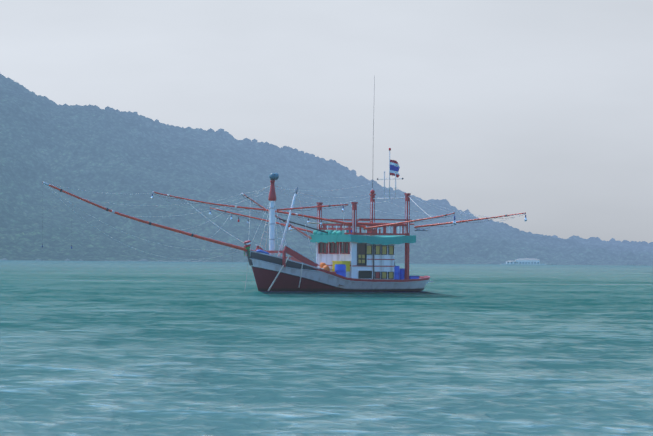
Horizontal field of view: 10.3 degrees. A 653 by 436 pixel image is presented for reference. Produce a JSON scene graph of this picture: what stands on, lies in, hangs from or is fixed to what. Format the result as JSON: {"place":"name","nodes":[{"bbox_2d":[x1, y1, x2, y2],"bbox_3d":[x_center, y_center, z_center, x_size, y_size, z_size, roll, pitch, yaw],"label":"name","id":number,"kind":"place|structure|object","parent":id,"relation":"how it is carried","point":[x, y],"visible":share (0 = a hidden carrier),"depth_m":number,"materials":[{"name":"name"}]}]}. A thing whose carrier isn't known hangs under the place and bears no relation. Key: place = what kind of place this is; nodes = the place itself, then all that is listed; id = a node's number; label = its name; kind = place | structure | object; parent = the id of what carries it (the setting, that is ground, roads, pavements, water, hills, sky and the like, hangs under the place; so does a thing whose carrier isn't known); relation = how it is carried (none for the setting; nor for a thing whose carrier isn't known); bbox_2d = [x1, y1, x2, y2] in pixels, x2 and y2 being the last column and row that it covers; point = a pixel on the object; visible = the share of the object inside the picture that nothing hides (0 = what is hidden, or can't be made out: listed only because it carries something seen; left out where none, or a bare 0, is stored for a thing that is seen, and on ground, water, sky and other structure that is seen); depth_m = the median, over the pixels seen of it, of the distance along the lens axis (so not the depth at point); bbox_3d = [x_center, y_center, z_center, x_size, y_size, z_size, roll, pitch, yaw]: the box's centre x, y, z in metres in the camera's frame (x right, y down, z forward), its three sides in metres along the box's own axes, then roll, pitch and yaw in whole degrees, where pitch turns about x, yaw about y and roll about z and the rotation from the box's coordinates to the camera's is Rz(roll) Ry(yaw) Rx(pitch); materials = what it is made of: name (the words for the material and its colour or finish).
{"place":"outdoors","nodes":[
{"label":"outdoors","id":0,"kind":"place"},
{"bbox_2d":[0,260,652,435],"bbox_3d":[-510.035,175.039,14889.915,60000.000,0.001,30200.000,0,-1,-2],"label":"sea","id":1,"kind":"structure","parent":0,"point":[121,348],"depth_m":60.65,"materials":[{"name":"liquid"}]},
{"bbox_2d":[42,77,526,296],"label":"fishing boat","id":2,"kind":"object","parent":1,"relation":"on","point":[349,259],"visible":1,"depth_m":186.70,"materials":[{"name":"red paint"}]},
{"bbox_2d":[0,74,652,265],"bbox_3d":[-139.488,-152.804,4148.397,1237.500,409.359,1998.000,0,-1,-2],"label":"forest hill","id":3,"kind":"structure","parent":0,"point":[127,159],"depth_m":4153.04,"materials":[{"name":"green plant"}]},
{"bbox_2d":[7,77,557,237],"bbox_3d":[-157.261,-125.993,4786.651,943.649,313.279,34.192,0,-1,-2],"label":"ridge trees","id":4,"kind":"object","parent":3,"relation":"on","point":[220,132],"visible":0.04,"depth_m":4781.77,"materials":[{"name":"green plant"}]},
{"bbox_2d":[0,258,652,265],"bbox_3d":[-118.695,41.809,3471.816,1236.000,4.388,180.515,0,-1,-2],"label":"beach sand","id":5,"kind":"structure","parent":0,"point":[67,259],"depth_m":3482.12,"materials":[{"name":"beige sand"}]},
{"bbox_2d":[506,258,545,264],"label":"shore building","id":6,"kind":"structure","parent":5,"relation":"on","point":[527,261],"depth_m":3505.09,"materials":[{"name":"white"}]},
{"bbox_2d":[0,0,652,242],"label":"sky","id":7,"kind":"structure","parent":0,"point":[542,109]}
]}

